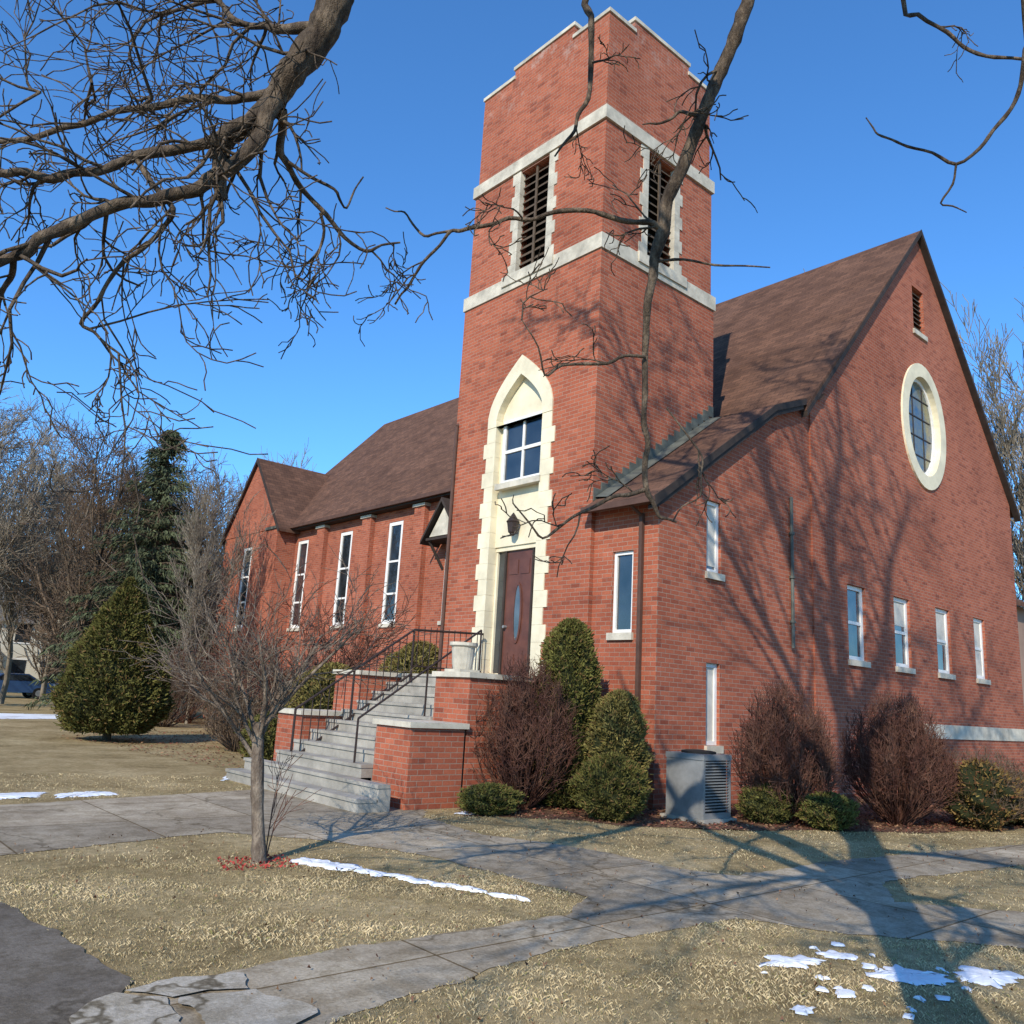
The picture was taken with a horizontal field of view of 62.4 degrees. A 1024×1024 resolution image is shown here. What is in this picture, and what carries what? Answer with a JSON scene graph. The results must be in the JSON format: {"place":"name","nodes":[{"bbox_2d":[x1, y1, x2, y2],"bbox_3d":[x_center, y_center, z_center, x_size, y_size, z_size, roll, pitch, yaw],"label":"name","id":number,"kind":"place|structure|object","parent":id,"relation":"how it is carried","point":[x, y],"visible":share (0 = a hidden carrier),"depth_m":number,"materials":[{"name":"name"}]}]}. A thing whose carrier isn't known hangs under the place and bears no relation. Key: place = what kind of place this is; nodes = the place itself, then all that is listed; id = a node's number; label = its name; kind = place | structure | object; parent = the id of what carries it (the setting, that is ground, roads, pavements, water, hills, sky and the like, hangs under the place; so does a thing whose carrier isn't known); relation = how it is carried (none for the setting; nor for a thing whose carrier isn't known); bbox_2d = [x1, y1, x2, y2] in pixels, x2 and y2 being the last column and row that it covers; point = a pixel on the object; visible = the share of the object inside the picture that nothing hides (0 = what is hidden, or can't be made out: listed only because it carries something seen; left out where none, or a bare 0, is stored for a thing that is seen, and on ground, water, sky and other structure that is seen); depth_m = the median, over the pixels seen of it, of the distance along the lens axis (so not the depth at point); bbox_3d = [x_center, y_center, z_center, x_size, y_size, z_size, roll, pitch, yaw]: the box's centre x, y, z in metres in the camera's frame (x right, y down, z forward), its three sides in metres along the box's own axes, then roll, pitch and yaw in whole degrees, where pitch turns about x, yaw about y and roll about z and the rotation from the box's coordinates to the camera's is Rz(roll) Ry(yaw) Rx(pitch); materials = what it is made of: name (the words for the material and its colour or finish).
{"place":"outdoors","nodes":[
{"label":"outdoors","id":0,"kind":"place"},
{"bbox_2d":[0,902,133,1023],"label":"driveway","id":1,"kind":"structure","parent":0,"point":[51,976],"depth_m":4.56,"materials":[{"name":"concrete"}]},
{"bbox_2d":[0,692,1023,1023],"bbox_3d":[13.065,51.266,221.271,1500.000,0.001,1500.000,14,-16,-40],"label":"ground","id":2,"kind":"structure","parent":0,"point":[32,748],"depth_m":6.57,"materials":[{"name":"beige plant"}]},
{"bbox_2d":[0,792,44,799],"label":"snow patch","id":3,"kind":"object","parent":2,"relation":"on","point":[12,795],"visible":1,"depth_m":11.02,"materials":[{"name":"white snow"}]},
{"bbox_2d":[0,585,49,692],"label":"house","id":4,"kind":"structure","parent":2,"relation":"on","point":[18,648],"depth_m":61.92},
{"bbox_2d":[2,621,33,673],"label":"windows","id":5,"kind":"structure","parent":4,"relation":"attached to","point":[18,665],"depth_m":61.66,"materials":[{"name":"black glass"}]},
{"bbox_2d":[0,673,53,698],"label":"parked car","id":6,"kind":"object","parent":2,"relation":"on","point":[19,682],"visible":0.83,"depth_m":49.65,"materials":[{"name":"blue paint"}]},
{"bbox_2d":[0,713,57,718],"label":"snow patch","id":7,"kind":"object","parent":2,"relation":"on","point":[24,716],"visible":0.76,"depth_m":30.06,"materials":[{"name":"white snow"}]},
{"bbox_2d":[0,394,69,597],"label":"bare tree","id":8,"kind":"object","parent":2,"relation":"on","point":[11,433],"visible":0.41,"depth_m":48.92,"materials":[{"name":"brown plant"}]},
{"bbox_2d":[0,418,91,703],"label":"bare tree","id":9,"kind":"object","parent":2,"relation":"on","point":[10,615],"visible":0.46,"depth_m":40.51,"materials":[{"name":"brown plant"}]},
{"bbox_2d":[0,364,92,603],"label":"bare tree","id":10,"kind":"object","parent":2,"relation":"on","point":[5,490],"visible":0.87,"depth_m":37.15,"materials":[{"name":"brown plant"}]},
{"bbox_2d":[8,388,148,700],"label":"bare tree","id":11,"kind":"object","parent":2,"relation":"on","point":[43,688],"visible":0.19,"depth_m":48.24,"materials":[{"name":"brown plant"}]},
{"bbox_2d":[54,791,118,797],"bbox_3d":[-5.816,3.828,11.488,0.864,0.020,0.579,14,-16,-40],"label":"snow patch","id":12,"kind":"object","parent":2,"relation":"on","point":[82,794],"visible":1,"depth_m":11.44,"materials":[{"name":"white snow"}]},
{"bbox_2d":[0,422,176,682],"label":"bare tree","id":13,"kind":"object","parent":2,"relation":"on","point":[42,603],"visible":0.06,"depth_m":53.93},
{"bbox_2d":[41,576,178,740],"bbox_3d":[-10.093,3.719,21.638,3.152,4.224,3.229,14,-16,-40],"label":"arborvitae","id":14,"kind":"object","parent":2,"relation":"on","point":[107,694],"visible":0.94,"depth_m":20.90,"materials":[{"name":"green plant"}]},
{"bbox_2d":[0,468,228,699],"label":"distant woods","id":15,"kind":"object","parent":2,"relation":"on","point":[33,655],"depth_m":63.35,"materials":[{"name":"brown plant"}]},
{"bbox_2d":[0,394,230,678],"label":"bare tree","id":16,"kind":"object","parent":2,"relation":"on","point":[98,564],"visible":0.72,"depth_m":36.52,"materials":[{"name":"brown plant"}]},
{"bbox_2d":[23,423,223,709],"bbox_3d":[-15.277,2.312,36.559,8.026,12.895,8.203,14,-16,-40],"label":"spruce tree","id":17,"kind":"object","parent":2,"relation":"on","point":[154,558],"visible":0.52,"depth_m":36.30,"materials":[{"name":"green plant"}]},
{"bbox_2d":[62,730,242,767],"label":"leaf litter","id":18,"kind":"object","parent":2,"relation":"on","point":[204,733],"visible":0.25,"depth_m":20.82,"materials":[{"name":"brown plant"}]},
{"bbox_2d":[69,438,243,644],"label":"bare tree","id":19,"kind":"object","parent":2,"relation":"on","point":[147,524],"visible":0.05,"depth_m":42.28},
{"bbox_2d":[107,471,224,654],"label":"bare tree","id":20,"kind":"object","parent":2,"relation":"on","point":[191,503],"visible":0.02,"depth_m":55.09,"materials":[{"name":"brown plant"}]},
{"bbox_2d":[107,460,247,666],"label":"bare tree","id":21,"kind":"object","parent":2,"relation":"on","point":[236,492],"visible":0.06,"depth_m":49.99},
{"bbox_2d":[155,656,205,726],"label":"bare shrub","id":22,"kind":"object","parent":2,"relation":"on","point":[164,722],"visible":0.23,"depth_m":29.06,"materials":[{"name":"brown plant"}]},
{"bbox_2d":[166,637,222,722],"bbox_3d":[-12.573,6.431,32.543,3.312,3.269,3.636,14,-16,-40],"label":"bare shrub","id":23,"kind":"object","parent":2,"relation":"on","point":[185,714],"visible":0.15,"depth_m":32.14,"materials":[{"name":"brown plant"}]},
{"bbox_2d":[203,486,239,639],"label":"bare tree","id":24,"kind":"object","parent":2,"relation":"on","point":[219,542],"visible":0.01,"depth_m":42.60,"materials":[{"name":"brown plant"}]},
{"bbox_2d":[167,446,276,723],"bbox_3d":[-11.939,2.823,33.301,4.116,10.916,3.623,3,-12,1],"label":"bare tree","id":25,"kind":"object","parent":2,"relation":"on","point":[199,558],"visible":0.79,"depth_m":33.31,"materials":[{"name":"grey plant"}]},
{"bbox_2d":[202,692,258,751],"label":"bare shrub","id":26,"kind":"object","parent":2,"relation":"on","point":[233,745],"visible":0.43,"depth_m":20.05,"materials":[{"name":"brown plant"}]},
{"bbox_2d":[195,669,274,744],"bbox_3d":[-7.132,5.101,22.749,2.463,2.262,2.366,14,-16,-40],"label":"bare shrub","id":27,"kind":"object","parent":2,"relation":"on","point":[205,705],"visible":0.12,"depth_m":22.36,"materials":[{"name":"brown plant"}]},
{"bbox_2d":[190,647,280,732],"bbox_3d":[-8.727,5.695,27.263,2.969,2.867,2.903,14,-16,-40],"label":"bare shrub","id":28,"kind":"object","parent":2,"relation":"on","point":[198,701],"visible":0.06,"depth_m":26.89,"materials":[{"name":"brown plant"}]},
{"bbox_2d":[234,711,277,760],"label":"boxwood shrub","id":29,"kind":"object","parent":2,"relation":"on","point":[269,740],"visible":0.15,"depth_m":16.07,"materials":[{"name":"green plant"}]},
{"bbox_2d":[217,853,297,870],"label":"leaf litter","id":30,"kind":"object","parent":2,"relation":"on","point":[260,865],"visible":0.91,"depth_m":7.64,"materials":[{"name":"red plant"}]},
{"bbox_2d":[215,437,312,534],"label":"bare tree","id":31,"kind":"object","parent":2,"relation":"on","point":[273,461],"visible":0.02,"depth_m":56.89,"materials":[{"name":"brown plant"}]},
{"bbox_2d":[214,447,316,507],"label":"bare tree","id":32,"kind":"object","parent":2,"relation":"on","point":[250,471],"visible":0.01,"depth_m":62.85,"materials":[{"name":"brown plant"}]},
{"bbox_2d":[100,537,434,864],"bbox_3d":[-2.330,1.732,8.100,2.936,3.162,2.301,1,-13,9],"label":"young tree","id":33,"kind":"object","parent":2,"relation":"on","point":[256,734],"visible":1,"depth_m":8.04,"materials":[{"name":"brown plant"}]},
{"bbox_2d":[246,665,311,719],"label":"bare shrub","id":34,"kind":"object","parent":2,"relation":"on","point":[259,705],"visible":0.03,"depth_m":18.77,"materials":[{"name":"brown plant"}]},
{"bbox_2d":[266,748,320,857],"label":"tree suckers","id":35,"kind":"object","parent":2,"relation":"on","point":[275,799],"visible":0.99,"depth_m":8.07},
{"bbox_2d":[184,556,417,710],"bbox_3d":[-4.563,3.461,20.420,5.127,4.786,6.572,14,-16,-40],"label":"crabapple tree","id":36,"kind":"object","parent":2,"relation":"on","point":[350,661],"visible":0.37,"depth_m":20.70,"materials":[{"name":"brown plant"}]},
{"bbox_2d":[289,857,323,865],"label":"snow patch","id":37,"kind":"object","parent":2,"relation":"on","point":[305,860],"visible":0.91,"depth_m":7.86,"materials":[{"name":"white snow"}]},
{"bbox_2d":[283,661,352,709],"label":"boxwood shrub","id":38,"kind":"object","parent":2,"relation":"on","point":[311,687],"visible":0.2,"depth_m":17.75,"materials":[{"name":"green plant"}]},
{"bbox_2d":[306,860,356,869],"bbox_3d":[-1.665,3.252,7.810,0.490,0.030,0.321,-3,-14,26],"label":"snow patch","id":39,"kind":"object","parent":2,"relation":"on","point":[328,864],"visible":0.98,"depth_m":7.74,"materials":[{"name":"white snow"}]},
{"bbox_2d":[339,864,386,876],"bbox_3d":[-1.355,3.225,7.609,0.502,0.030,0.273,-8,-17,41],"label":"snow patch","id":40,"kind":"object","parent":2,"relation":"on","point":[361,870],"visible":0.99,"depth_m":7.58,"materials":[{"name":"white snow"}]},
{"bbox_2d":[225,626,541,812],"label":"entrance steps","id":41,"kind":"structure","parent":2,"relation":"on","point":[403,741],"depth_m":12.96,"materials":[{"name":"concrete"}]},
{"bbox_2d":[445,642,479,672],"bbox_3d":[-0.787,2.341,13.591,0.460,0.475,0.460,14,-16,-40],"label":"stone planter","id":42,"kind":"object","parent":41,"relation":"on","point":[463,653],"visible":0.98,"depth_m":13.44,"materials":[{"name":"stone"}]},
{"bbox_2d":[378,640,438,673],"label":"boxwood shrub","id":43,"kind":"object","parent":2,"relation":"on","point":[420,655],"visible":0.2,"depth_m":18.49,"materials":[{"name":"green plant"}]},
{"bbox_2d":[381,873,438,884],"bbox_3d":[-0.897,3.207,7.404,0.578,0.030,0.192,-4,-15,31],"label":"snow patch","id":44,"kind":"object","parent":2,"relation":"on","point":[410,879],"visible":0.99,"depth_m":7.36,"materials":[{"name":"white snow"}]},
{"bbox_2d":[430,882,486,893],"bbox_3d":[-0.439,3.185,7.187,0.544,0.030,0.166,-2,-14,23],"label":"snow patch","id":45,"kind":"object","parent":2,"relation":"on","point":[459,887],"visible":1,"depth_m":7.16,"materials":[{"name":"white snow"}]},
{"bbox_2d":[487,892,529,901],"bbox_3d":[-0.031,3.157,6.951,0.401,0.030,0.132,-1,-13,20],"label":"snow patch","id":46,"kind":"object","parent":2,"relation":"on","point":[508,896],"visible":1,"depth_m":6.93,"materials":[{"name":"white snow"}]},
{"bbox_2d":[0,0,1023,585],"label":"street tree","id":47,"kind":"object","parent":2,"relation":"on","point":[308,52],"visible":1,"depth_m":4.43,"materials":[{"name":"brown plant"}]},
{"bbox_2d":[0,773,1023,911],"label":"lawn grass","id":48,"kind":"structure","parent":2,"relation":"on","point":[742,849],"depth_m":10.34,"materials":[{"name":"beige plant"}]},
{"bbox_2d":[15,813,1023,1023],"bbox_3d":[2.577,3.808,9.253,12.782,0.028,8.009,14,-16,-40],"label":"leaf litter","id":49,"kind":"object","parent":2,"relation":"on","point":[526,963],"visible":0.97,"depth_m":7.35,"materials":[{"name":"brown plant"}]},
{"bbox_2d":[203,6,1023,808],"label":"brick church","id":50,"kind":"structure","parent":2,"relation":"on","point":[857,550],"depth_m":18.80,"materials":[{"name":"brick"}]},
{"bbox_2d":[226,529,264,630],"bbox_3d":[-11.565,2.991,36.680,0.140,4.307,5.200,14,-16,-40],"label":"transept window","id":51,"kind":"structure","parent":50,"relation":"in","point":[242,588],"depth_m":36.79,"materials":[{"name":"white paint"}]},
{"bbox_2d":[489,543,535,674],"bbox_3d":[0.139,2.013,17.091,0.250,2.710,1.430,14,-16,-40],"label":"front door","id":52,"kind":"structure","parent":50,"relation":"in","point":[515,565],"depth_m":17.18,"materials":[{"name":"brown wood"}]},
{"bbox_2d":[287,410,990,684],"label":"windows","id":53,"kind":"structure","parent":50,"relation":"in","point":[520,467],"depth_m":20.44,"materials":[{"name":"white paint"}]},
{"bbox_2d":[606,501,724,753],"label":"annex windows","id":54,"kind":"structure","parent":50,"relation":"in","point":[623,570],"depth_m":15.06,"materials":[{"name":"white paint"}]},
{"bbox_2d":[901,363,945,489],"bbox_3d":[10.917,-2.270,22.614,2.660,3.480,0.250,14,-16,-40],"label":"oval window","id":55,"kind":"structure","parent":50,"relation":"in","point":[922,418],"depth_m":22.78,"materials":[{"name":"beige stone"}]},
{"bbox_2d":[458,793,1023,832],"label":"planting bed","id":56,"kind":"object","parent":2,"relation":"on","point":[728,827],"visible":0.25,"depth_m":12.51,"materials":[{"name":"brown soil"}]},
{"bbox_2d":[454,811,472,814],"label":"snow patch","id":57,"kind":"object","parent":56,"relation":"on","point":[464,812],"visible":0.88,"depth_m":11.73,"materials":[{"name":"white snow"}]},
{"bbox_2d":[454,782,528,815],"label":"boxwood shrub","id":58,"kind":"object","parent":56,"relation":"on","point":[490,799],"visible":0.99,"depth_m":11.69,"materials":[{"name":"green plant"}]},
{"bbox_2d":[462,651,583,809],"bbox_3d":[0.224,3.338,13.037,1.919,2.342,1.964,-4,-14,30],"label":"bare shrub","id":59,"kind":"object","parent":56,"relation":"on","point":[512,760],"visible":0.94,"depth_m":12.65,"materials":[{"name":"brown plant"}]},
{"bbox_2d":[529,617,604,808],"bbox_3d":[0.887,3.167,13.423,1.357,3.005,1.306,14,-16,-40],"label":"arborvitae","id":60,"kind":"object","parent":56,"relation":"on","point":[568,644],"visible":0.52,"depth_m":13.21,"materials":[{"name":"green plant"}]},
{"bbox_2d":[568,751,653,822],"bbox_3d":[1.431,3.929,12.078,1.252,1.002,1.219,14,-16,-40],"label":"boxwood shrub","id":61,"kind":"object","parent":56,"relation":"on","point":[609,787],"visible":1,"depth_m":11.78,"materials":[{"name":"green plant"}]},
{"bbox_2d":[582,689,655,815],"bbox_3d":[1.560,3.618,12.736,1.129,1.906,1.117,14,-16,-40],"label":"boxwood shrub","id":62,"kind":"object","parent":56,"relation":"on","point":[619,724],"visible":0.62,"depth_m":12.56,"materials":[{"name":"green plant"}]},
{"bbox_2d":[660,749,736,824],"bbox_3d":[2.803,4.095,12.723,0.800,1.011,0.800,14,-16,-40],"label":"air conditioner unit","id":63,"kind":"object","parent":56,"relation":"on","point":[696,785],"visible":1,"depth_m":12.50,"materials":[{"name":"metal"}]},
{"bbox_2d":[732,782,798,824],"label":"boxwood shrub","id":64,"kind":"object","parent":56,"relation":"on","point":[765,806],"visible":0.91,"depth_m":12.49,"materials":[{"name":"green plant"}]},
{"bbox_2d":[726,675,848,823],"bbox_3d":[4.245,3.599,13.004,1.890,2.273,1.870,4,-12,-4],"label":"bare shrub","id":65,"kind":"object","parent":56,"relation":"on","point":[780,742],"visible":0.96,"depth_m":12.79,"materials":[{"name":"brown plant"}]},
{"bbox_2d":[792,791,860,830],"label":"boxwood shrub","id":66,"kind":"object","parent":56,"relation":"on","point":[828,811],"visible":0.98,"depth_m":12.22,"materials":[{"name":"green plant"}]},
{"bbox_2d":[835,688,969,825],"bbox_3d":[6.170,3.937,13.699,2.191,2.132,2.078,14,-16,-40],"label":"bare shrub","id":67,"kind":"object","parent":56,"relation":"on","point":[910,745],"visible":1,"depth_m":13.33,"materials":[{"name":"brown plant"}]},
{"bbox_2d":[932,746,1023,825],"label":"bare shrub","id":68,"kind":"object","parent":56,"relation":"on","point":[1010,771],"visible":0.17,"depth_m":13.60,"materials":[{"name":"plant"}]},
{"bbox_2d":[938,757,1023,830],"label":"holly shrub","id":69,"kind":"object","parent":56,"relation":"on","point":[978,787],"visible":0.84,"depth_m":13.27,"materials":[{"name":"green plant"}]},
{"bbox_2d":[996,760,1023,773],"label":"bare shrub","id":70,"kind":"object","parent":56,"relation":"on","point":[1011,767],"visible":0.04,"depth_m":14.79,"materials":[{"name":"plant"}]},
{"bbox_2d":[1004,770,1023,825],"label":"holly shrub","id":71,"kind":"object","parent":56,"relation":"on","point":[1019,821],"visible":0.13,"depth_m":14.04,"materials":[{"name":"green plant"}]},
{"bbox_2d":[759,954,826,968],"bbox_3d":[1.839,2.973,5.604,0.570,0.020,0.300,6,-13,-11],"label":"snow patch","id":72,"kind":"object","parent":2,"relation":"on","point":[799,961],"visible":1,"depth_m":5.58,"materials":[{"name":"white snow"}]},
{"bbox_2d":[791,1005,815,1015],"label":"snow patch","id":73,"kind":"object","parent":2,"relation":"on","point":[801,1009],"visible":1,"depth_m":4.67,"materials":[{"name":"white snow"}]},
{"bbox_2d":[808,946,820,951],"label":"snow patch","id":74,"kind":"object","parent":2,"relation":"on","point":[813,947],"visible":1,"depth_m":5.96,"materials":[{"name":"white snow"}]},
{"bbox_2d":[815,985,828,992],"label":"snow patch","id":75,"kind":"object","parent":2,"relation":"on","point":[819,987],"visible":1,"depth_m":5.05,"materials":[{"name":"white snow"}]},
{"bbox_2d":[815,974,830,980],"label":"snow patch","id":76,"kind":"object","parent":2,"relation":"on","point":[820,976],"visible":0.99,"depth_m":5.28,"materials":[{"name":"white snow"}]},
{"bbox_2d":[815,950,857,959],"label":"snow patch","id":77,"kind":"object","parent":2,"relation":"on","point":[834,954],"visible":1,"depth_m":5.80,"materials":[{"name":"white snow"}]},
{"bbox_2d":[831,941,844,945],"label":"snow patch","id":78,"kind":"object","parent":2,"relation":"on","point":[834,943],"visible":1,"depth_m":6.08,"materials":[{"name":"white snow"}]},
{"bbox_2d":[835,988,855,997],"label":"snow patch","id":79,"kind":"object","parent":2,"relation":"on","point":[845,993],"visible":1,"depth_m":5.00,"materials":[{"name":"white snow"}]},
{"bbox_2d":[840,952,856,959],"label":"snow patch","id":80,"kind":"object","parent":2,"relation":"on","point":[854,956],"visible":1,"depth_m":5.79,"materials":[{"name":"white snow"}]},
{"bbox_2d":[861,962,876,968],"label":"snow patch","id":81,"kind":"object","parent":2,"relation":"on","point":[868,966],"visible":1,"depth_m":5.58,"materials":[{"name":"white snow"}]},
{"bbox_2d":[862,984,875,991],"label":"snow patch","id":82,"kind":"object","parent":2,"relation":"on","point":[867,987],"visible":1,"depth_m":5.12,"materials":[{"name":"white snow"}]},
{"bbox_2d":[902,1013,914,1019],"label":"snow patch","id":83,"kind":"object","parent":2,"relation":"on","point":[907,1015],"visible":1,"depth_m":4.68,"materials":[{"name":"white snow"}]},
{"bbox_2d":[865,964,953,985],"bbox_3d":[2.564,2.977,5.431,0.536,0.020,0.430,14,-16,-40],"label":"snow patch","id":84,"kind":"object","parent":2,"relation":"on","point":[918,977],"visible":1,"depth_m":5.40,"materials":[{"name":"white snow"}]},
{"bbox_2d":[913,995,925,1002],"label":"snow patch","id":85,"kind":"object","parent":2,"relation":"on","point":[920,998],"visible":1,"depth_m":5.00,"materials":[{"name":"white snow"}]},
{"bbox_2d":[934,995,950,1000],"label":"snow patch","id":86,"kind":"object","parent":2,"relation":"on","point":[942,997],"visible":1,"depth_m":5.03,"materials":[{"name":"white snow"}]},
{"bbox_2d":[961,986,971,992],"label":"snow patch","id":87,"kind":"object","parent":2,"relation":"on","point":[969,988],"visible":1,"depth_m":5.23,"materials":[{"name":"white snow"}]},
{"bbox_2d":[940,282,1023,607],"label":"bare tree","id":88,"kind":"object","parent":2,"relation":"on","point":[1004,447],"visible":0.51,"depth_m":40.92,"materials":[{"name":"brown plant"}]},
{"bbox_2d":[954,965,1023,988],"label":"snow patch","id":89,"kind":"object","parent":2,"relation":"on","point":[987,977],"visible":1,"depth_m":5.51,"materials":[{"name":"white snow"}]},
{"bbox_2d":[977,298,1023,600],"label":"bare tree","id":90,"kind":"object","parent":2,"relation":"on","point":[1010,376],"visible":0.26,"depth_m":48.59,"materials":[{"name":"brown plant"}]},
{"bbox_2d":[0,789,1023,1023],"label":"sidewalk","id":91,"kind":"structure","parent":0,"point":[336,983],"depth_m":7.72,"materials":[{"name":"concrete"}]},
{"bbox_2d":[69,992,181,1023],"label":"apron slab","id":92,"kind":"structure","parent":91,"relation":"on","point":[117,1008],"depth_m":4.11,"materials":[{"name":"concrete"}]},
{"bbox_2d":[126,972,247,996],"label":"apron slab","id":93,"kind":"structure","parent":91,"relation":"on","point":[175,986],"depth_m":4.52,"materials":[{"name":"concrete"}]},
{"bbox_2d":[178,989,317,1023],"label":"apron slab","id":94,"kind":"structure","parent":91,"relation":"on","point":[247,1007],"depth_m":4.22,"materials":[{"name":"concrete"}]},
{"bbox_2d":[0,0,1023,599],"label":"sky","id":95,"kind":"structure","parent":0,"point":[415,77],"materials":[{"name":"blue"}]}
]}

